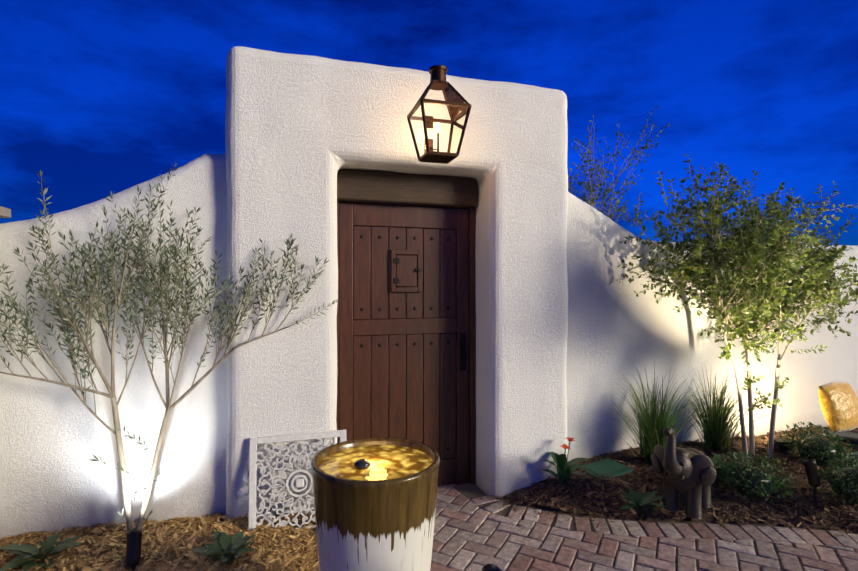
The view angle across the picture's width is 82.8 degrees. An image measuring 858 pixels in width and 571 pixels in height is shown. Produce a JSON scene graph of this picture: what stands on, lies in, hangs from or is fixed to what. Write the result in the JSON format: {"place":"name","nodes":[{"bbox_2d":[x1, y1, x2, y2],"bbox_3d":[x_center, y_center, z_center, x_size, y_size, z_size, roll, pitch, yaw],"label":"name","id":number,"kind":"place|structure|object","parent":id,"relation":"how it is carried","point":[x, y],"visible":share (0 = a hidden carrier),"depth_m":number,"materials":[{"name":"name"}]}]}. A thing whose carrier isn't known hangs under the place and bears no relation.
{"place":"outdoors","nodes":[
{"label":"outdoors","id":0,"kind":"place"},
{"bbox_2d":[0,206,10,217],"bbox_3d":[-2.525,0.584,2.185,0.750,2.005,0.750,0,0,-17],"label":"building","id":1,"kind":"structure","parent":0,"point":[5,212],"depth_m":2.59,"materials":[{"name":"white paint"}]},
{"bbox_2d":[0,512,319,570],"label":"mulch","id":2,"kind":"object","parent":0,"point":[147,543],"depth_m":2.56,"materials":[{"name":"brown wood"}]},
{"bbox_2d":[0,531,81,570],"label":"leafy plant","id":3,"kind":"object","parent":2,"relation":"on","point":[22,550],"visible":0.85,"depth_m":2.44,"materials":[{"name":"green plant"}]},
{"bbox_2d":[126,528,142,569],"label":"landscape spotlight","id":4,"kind":"object","parent":2,"relation":"on","point":[133,549],"visible":0.98,"depth_m":2.41,"materials":[{"name":"brown metal"}]},
{"bbox_2d":[0,162,338,536],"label":"olive tree","id":5,"kind":"object","parent":2,"relation":"on","point":[148,282],"depth_m":2.64,"materials":[{"name":"green plant"}]},
{"bbox_2d":[192,531,255,564],"bbox_3d":[-1.038,1.360,2.530,0.306,0.072,0.269,0,0,23],"label":"leafy plant","id":6,"kind":"object","parent":2,"relation":"on","point":[224,543],"visible":0.98,"depth_m":2.53,"materials":[{"name":"green plant"}]},
{"bbox_2d":[248,429,346,530],"bbox_3d":[-0.760,1.161,2.857,0.560,0.560,0.020,0,-13,-17],"label":"carved panel","id":7,"kind":"object","parent":2,"relation":"on","point":[253,468],"visible":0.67,"depth_m":2.83,"materials":[{"name":"white wood"}]},
{"bbox_2d":[318,445,432,479],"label":"fountain water","id":8,"kind":"structure","parent":0,"point":[390,461],"depth_m":1.93,"materials":[{"name":"yellow liquid"}]},
{"bbox_2d":[354,459,370,469],"bbox_3d":[-0.258,0.692,1.879,0.066,0.039,0.056,0,0,-17],"label":"spout","id":9,"kind":"object","parent":8,"relation":"in","point":[361,464],"visible":0.98,"depth_m":1.86,"materials":[{"name":"black metal"}]},
{"bbox_2d":[0,0,857,244],"label":"sky","id":10,"kind":"structure","parent":0,"point":[100,97],"materials":[{"name":"blue"}]},
{"bbox_2d":[568,105,669,223],"bbox_3d":[1.569,-0.157,5.035,1.674,3.451,1.203,0,0,-17],"label":"tree","id":11,"kind":"object","parent":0,"point":[607,190],"depth_m":4.97,"materials":[{"name":"green plant"}]},
{"bbox_2d":[430,483,857,570],"bbox_3d":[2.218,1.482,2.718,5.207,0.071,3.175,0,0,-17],"label":"brick paving","id":12,"kind":"structure","parent":0,"point":[766,558],"depth_m":2.72,"materials":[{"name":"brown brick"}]},
{"bbox_2d":[310,437,439,570],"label":"ceramic pot","id":13,"kind":"object","parent":12,"relation":"on","point":[375,525],"visible":0.88,"depth_m":1.72,"materials":[{"name":"brown ceramic"}]},
{"bbox_2d":[482,564,500,570],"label":"path light","id":14,"kind":"object","parent":12,"relation":"on","point":[490,567],"visible":1,"depth_m":1.51,"materials":[{"name":"black metal"}]},
{"bbox_2d":[475,495,853,537],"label":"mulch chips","id":15,"kind":"object","parent":12,"relation":"on","point":[498,498],"visible":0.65,"depth_m":3.01,"materials":[{"name":"brown wood"}]},
{"bbox_2d":[503,425,857,532],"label":"mulch","id":16,"kind":"object","parent":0,"point":[704,510],"depth_m":3.18,"materials":[{"name":"brown wood"}]},
{"bbox_2d":[543,437,588,484],"bbox_3d":[0.943,1.230,3.341,0.326,0.333,0.328,0,0,-17],"label":"canna plant","id":17,"kind":"object","parent":16,"relation":"on","point":[565,468],"visible":0.96,"depth_m":3.37,"materials":[{"name":"green plant"}]},
{"bbox_2d":[577,458,633,478],"bbox_3d":[1.292,1.351,3.563,0.340,0.042,0.240,-2,4,-29],"label":"valve box lid","id":18,"kind":"object","parent":16,"relation":"on","point":[600,468],"visible":0.73,"depth_m":3.54,"materials":[{"name":"green plastic"}]},
{"bbox_2d":[619,489,665,509],"bbox_3d":[1.343,1.355,3.051,0.296,0.082,0.290,0,0,23],"label":"leafy plant","id":19,"kind":"object","parent":16,"relation":"on","point":[638,500],"visible":0.98,"depth_m":3.06,"materials":[{"name":"green plant"}]},
{"bbox_2d":[584,365,727,465],"bbox_3d":[1.705,0.966,3.675,1.103,0.782,0.931,0,0,37],"label":"grass plant","id":20,"kind":"object","parent":16,"relation":"on","point":[653,425],"depth_m":3.66,"materials":[{"name":"green plant"}]},
{"bbox_2d":[651,427,715,518],"bbox_3d":[1.556,1.103,3.004,0.483,0.568,0.362,0,0,-13],"label":"elephant statue","id":21,"kind":"object","parent":16,"relation":"on","point":[689,476],"visible":1,"depth_m":2.89,"materials":[{"name":"grey stone"}]},
{"bbox_2d":[666,363,782,451],"bbox_3d":[2.341,0.993,3.944,0.971,0.708,0.896,0,0,31],"label":"grass plant","id":22,"kind":"object","parent":16,"relation":"on","point":[716,432],"depth_m":3.88,"materials":[{"name":"green plant"}]},
{"bbox_2d":[709,454,741,478],"bbox_3d":[2.018,1.283,3.425,0.370,0.167,0.351,0,0,22],"label":"leafy plant","id":23,"kind":"object","parent":16,"relation":"on","point":[717,456],"visible":0.21,"depth_m":3.47,"materials":[{"name":"green plant"}]},
{"bbox_2d":[610,153,857,461],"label":"myrtle tree","id":24,"kind":"object","parent":16,"relation":"on","point":[810,284],"depth_m":3.52,"materials":[{"name":"green plant"}]},
{"bbox_2d":[714,451,797,501],"bbox_3d":[2.089,1.233,3.180,0.486,0.271,0.472,0,0,-17],"label":"box shrub","id":25,"kind":"object","parent":16,"relation":"on","point":[752,482],"visible":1,"depth_m":3.08,"materials":[{"name":"green plant"}]},
{"bbox_2d":[773,438,793,452],"bbox_3d":[2.771,1.345,3.786,0.130,0.305,0.125,0,-20,3],"label":"landscape light","id":26,"kind":"object","parent":16,"relation":"on","point":[777,443],"visible":0.58,"depth_m":3.78,"materials":[{"name":"brown metal"}]},
{"bbox_2d":[802,459,820,500],"bbox_3d":[2.469,1.277,3.139,0.069,0.318,0.111,0,0,-1],"label":"landscape spotlight","id":27,"kind":"object","parent":16,"relation":"on","point":[812,474],"visible":0.98,"depth_m":3.11,"materials":[{"name":"brown metal"}]},
{"bbox_2d":[780,421,857,466],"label":"box shrub","id":28,"kind":"object","parent":16,"relation":"on","point":[820,451],"visible":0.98,"depth_m":3.57,"materials":[{"name":"green plant"}]},
{"bbox_2d":[818,451,857,503],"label":"box shrub","id":29,"kind":"object","parent":16,"relation":"on","point":[842,480],"visible":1,"depth_m":3.04,"materials":[{"name":"green plant"}]},
{"bbox_2d":[828,431,857,448],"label":"stone slab","id":30,"kind":"structure","parent":16,"relation":"on","point":[852,437],"depth_m":3.93,"materials":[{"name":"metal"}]},
{"bbox_2d":[818,382,857,431],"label":"boulder","id":31,"kind":"object","parent":30,"relation":"on","point":[838,401],"visible":1,"depth_m":3.90,"materials":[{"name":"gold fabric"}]},
{"bbox_2d":[843,452,857,466],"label":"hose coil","id":32,"kind":"object","parent":16,"relation":"on","point":[849,461],"visible":0.27,"depth_m":3.68,"materials":[{"name":"rubber"}]},
{"label":"ground","id":33,"kind":"structure","parent":0,"visible":0},
{"bbox_2d":[0,153,227,540],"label":"garden wall","id":34,"kind":"structure","parent":33,"relation":"on","point":[53,439],"depth_m":2.76,"materials":[{"name":"paint"}]},
{"bbox_2d":[225,46,567,518],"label":"entry wall","id":35,"kind":"structure","parent":33,"relation":"on","point":[301,131],"depth_m":3.05,"materials":[{"name":"paint"}]},
{"bbox_2d":[336,169,477,486],"bbox_3d":[-0.158,0.351,3.465,1.036,2.271,0.176,0,0,-17],"label":"door leaf","id":36,"kind":"object","parent":35,"relation":"attached to","point":[410,272],"visible":0.85,"depth_m":3.45,"materials":[{"name":"brown wood"}]},
{"bbox_2d":[407,65,471,163],"bbox_3d":[0.051,-1.054,3.011,0.319,0.555,0.360,0,0,-17],"label":"lantern frame","id":37,"kind":"object","parent":35,"relation":"attached to","point":[438,73],"visible":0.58,"depth_m":2.95,"materials":[{"name":"brown metal"}]},
{"bbox_2d":[409,85,466,154],"bbox_3d":[0.057,-1.011,2.992,0.300,0.445,0.300,0,0,-17],"label":"lantern glass","id":38,"kind":"object","parent":37,"relation":"in","point":[451,95],"visible":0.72,"depth_m":3.02,"materials":[{"name":"clear glass"}]},
{"bbox_2d":[566,192,857,460],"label":"garden wall","id":39,"kind":"structure","parent":33,"relation":"on","point":[615,328],"depth_m":3.95,"materials":[{"name":"paint"}]}
]}

